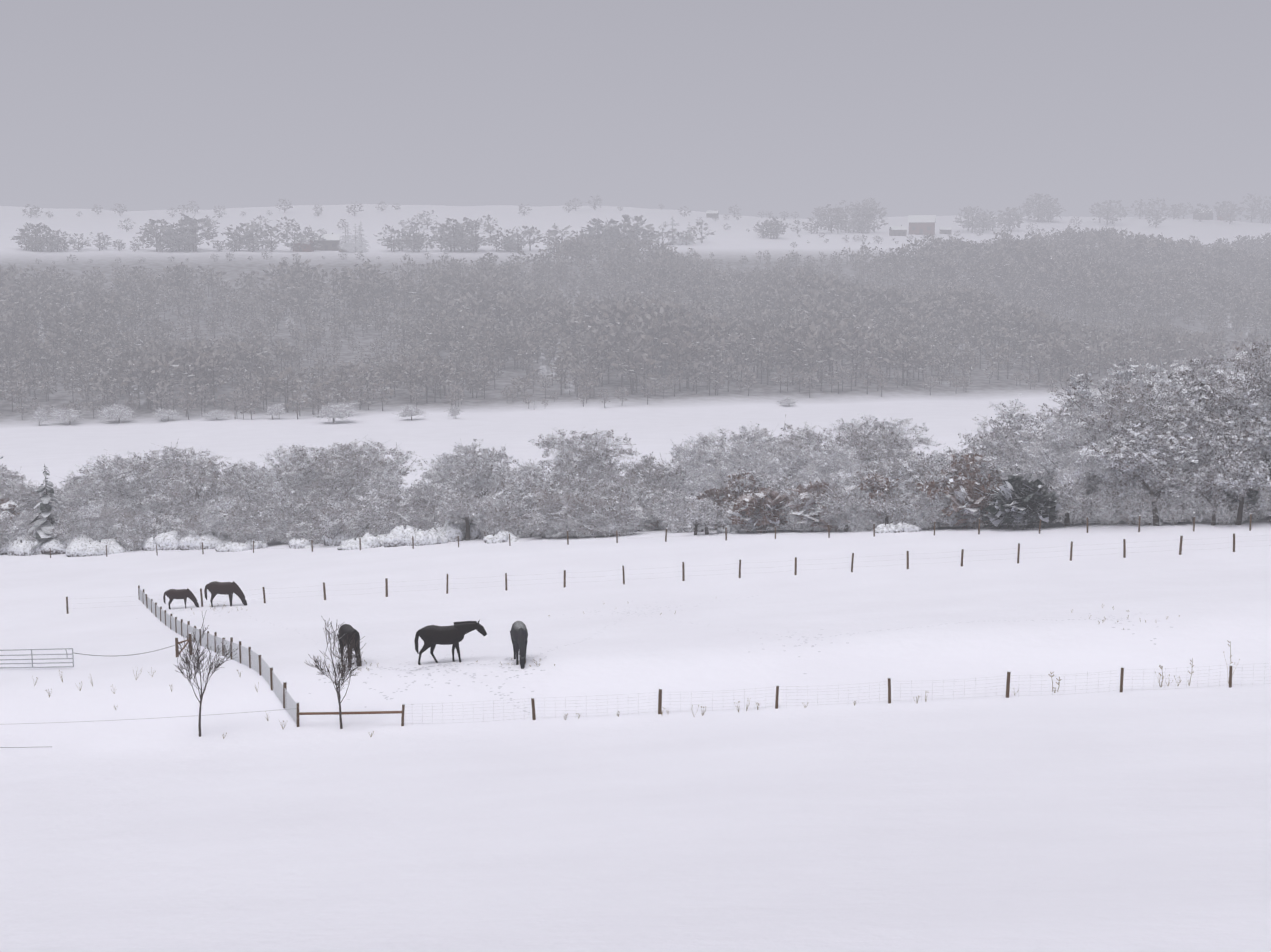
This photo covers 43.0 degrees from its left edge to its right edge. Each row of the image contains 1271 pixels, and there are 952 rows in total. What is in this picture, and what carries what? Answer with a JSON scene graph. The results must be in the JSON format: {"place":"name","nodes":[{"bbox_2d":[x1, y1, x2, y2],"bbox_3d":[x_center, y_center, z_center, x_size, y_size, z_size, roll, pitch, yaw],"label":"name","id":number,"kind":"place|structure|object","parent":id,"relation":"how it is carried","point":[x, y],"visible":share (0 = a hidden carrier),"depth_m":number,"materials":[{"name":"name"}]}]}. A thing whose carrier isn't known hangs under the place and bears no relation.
{"place":"outdoors","nodes":[
{"label":"outdoors","id":0,"kind":"place"},
{"bbox_2d":[0,204,1270,951],"bbox_3d":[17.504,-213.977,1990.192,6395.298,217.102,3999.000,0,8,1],"label":"ground","id":1,"kind":"structure","parent":0,"point":[1106,816],"depth_m":73.26,"materials":[{"name":"white snow"}]},
{"bbox_2d":[0,648,73,667],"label":"gate","id":2,"kind":"structure","parent":1,"relation":"on","point":[32,659],"depth_m":91.11,"materials":[{"name":"silver metal"}]},
{"bbox_2d":[0,645,296,747],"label":"loose wires","id":3,"kind":"object","parent":1,"relation":"on","point":[127,719],"visible":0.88,"depth_m":74.03,"materials":[{"name":"grey metal"}]},
{"bbox_2d":[163,588,198,608],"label":"horse","id":4,"kind":"object","parent":1,"relation":"on","point":[172,594],"visible":0.94,"depth_m":130.21},
{"bbox_2d":[175,613,237,736],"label":"sapling","id":5,"kind":"object","parent":1,"relation":"on","point":[196,658],"visible":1,"depth_m":72.56,"materials":[{"name":"brown plant"}]},
{"bbox_2d":[138,585,298,726],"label":"fence","id":6,"kind":"object","parent":1,"relation":"on","point":[170,621],"visible":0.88,"depth_m":93.79,"materials":[{"name":"brown wood"}]},
{"bbox_2d":[204,581,246,606],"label":"horse","id":7,"kind":"object","parent":1,"relation":"on","point":[214,588],"visible":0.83,"depth_m":129.84},
{"bbox_2d":[292,238,313,251],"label":"farm barn","id":8,"kind":"structure","parent":1,"relation":"on","point":[307,247],"depth_m":1030.30,"materials":[{"name":"grey"}]},
{"bbox_2d":[313,233,340,249],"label":"farmhouse","id":9,"kind":"object","parent":1,"relation":"on","point":[331,241],"visible":0.73,"depth_m":1046.48,"materials":[{"name":"grey"}]},
{"bbox_2d":[304,617,365,728],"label":"sapling","id":10,"kind":"object","parent":1,"relation":"on","point":[344,664],"visible":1,"depth_m":72.29,"materials":[{"name":"brown plant"}]},
{"bbox_2d":[337,624,361,666],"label":"horse","id":11,"kind":"object","parent":1,"relation":"on","point":[348,630],"visible":0.65,"depth_m":83.74},
{"bbox_2d":[414,620,486,664],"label":"horse","id":12,"kind":"object","parent":1,"relation":"on","point":[431,636],"visible":0.92,"depth_m":82.25},
{"bbox_2d":[0,517,921,556],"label":"shrubs","id":13,"kind":"object","parent":1,"relation":"on","point":[78,545],"visible":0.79,"depth_m":186.02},
{"bbox_2d":[510,621,527,668],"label":"horse","id":14,"kind":"object","parent":1,"relation":"on","point":[519,633],"visible":0.9,"depth_m":80.71},
{"bbox_2d":[28,389,1094,425],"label":"shrubs","id":15,"kind":"object","parent":1,"relation":"on","point":[333,411],"visible":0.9,"depth_m":526.09,"materials":[{"name":"grey plant"}]},
{"bbox_2d":[0,193,1270,420],"bbox_3d":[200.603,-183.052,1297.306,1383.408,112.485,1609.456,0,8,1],"label":"forest trees","id":16,"kind":"object","parent":1,"relation":"on","point":[632,333],"visible":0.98,"depth_m":759.71,"materials":[{"name":"grey plant"}]},
{"bbox_2d":[0,340,1270,551],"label":"trees","id":17,"kind":"object","parent":1,"relation":"on","point":[1132,450],"visible":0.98,"depth_m":172.37,"materials":[{"name":"grey plant"}]},
{"bbox_2d":[32,601,1239,738],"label":"weeds","id":18,"kind":"object","parent":1,"relation":"on","point":[1058,683],"visible":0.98,"depth_m":71.29,"materials":[{"name":"brown plant"}]},
{"bbox_2d":[24,513,1251,557],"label":"fence posts","id":19,"kind":"object","parent":1,"relation":"on","point":[568,539],"visible":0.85,"depth_m":156.20,"materials":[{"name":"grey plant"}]},
{"bbox_2d":[66,533,1270,613],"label":"fence","id":20,"kind":"object","parent":1,"relation":"on","point":[795,572],"visible":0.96,"depth_m":126.60,"materials":[{"name":"brown wood"}]},
{"bbox_2d":[171,595,1172,712],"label":"snow hoofprints","id":21,"kind":"object","parent":1,"relation":"on","point":[444,665],"visible":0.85,"depth_m":80.73,"materials":[{"name":"grey snow"}]},
{"bbox_2d":[706,210,718,217],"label":"house skyline","id":22,"kind":"structure","parent":1,"relation":"on","point":[711,213],"depth_m":1511.41,"materials":[{"name":"grey"}]},
{"bbox_2d":[401,663,1270,725],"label":"fence","id":23,"kind":"object","parent":1,"relation":"on","point":[777,689],"visible":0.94,"depth_m":71.12,"materials":[{"name":"brown wood"}]},
{"bbox_2d":[299,710,401,714],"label":"fence rail","id":24,"kind":"object","parent":23,"relation":"attached to","point":[352,712],"visible":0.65,"depth_m":72.97,"materials":[{"name":"brown wood"}]},
{"bbox_2d":[908,215,935,234],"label":"barn","id":25,"kind":"structure","parent":1,"relation":"on","point":[920,224],"depth_m":1420.17,"materials":[{"name":"grey"}]},
{"bbox_2d":[939,227,951,233],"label":"barn shed","id":26,"kind":"structure","parent":1,"relation":"on","point":[945,230],"depth_m":1440.77,"materials":[{"name":"grey"}]},
{"bbox_2d":[1193,209,1212,219],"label":"house","id":27,"kind":"structure","parent":1,"relation":"on","point":[1206,217],"depth_m":1716.40,"materials":[{"name":"grey"}]},
{"bbox_2d":[1217,209,1229,219],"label":"farm barn","id":28,"kind":"structure","parent":1,"relation":"on","point":[1219,217],"depth_m":1748.93,"materials":[{"name":"grey"}]},
{"bbox_2d":[0,0,1270,222],"label":"sky","id":29,"kind":"structure","parent":0,"point":[914,107],"materials":[{"name":"grey"}]},
{"bbox_2d":[889,225,906,235],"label":"house","id":30,"kind":"structure","parent":0,"point":[901,230],"depth_m":1381.23,"materials":[{"name":"grey"}]}
]}

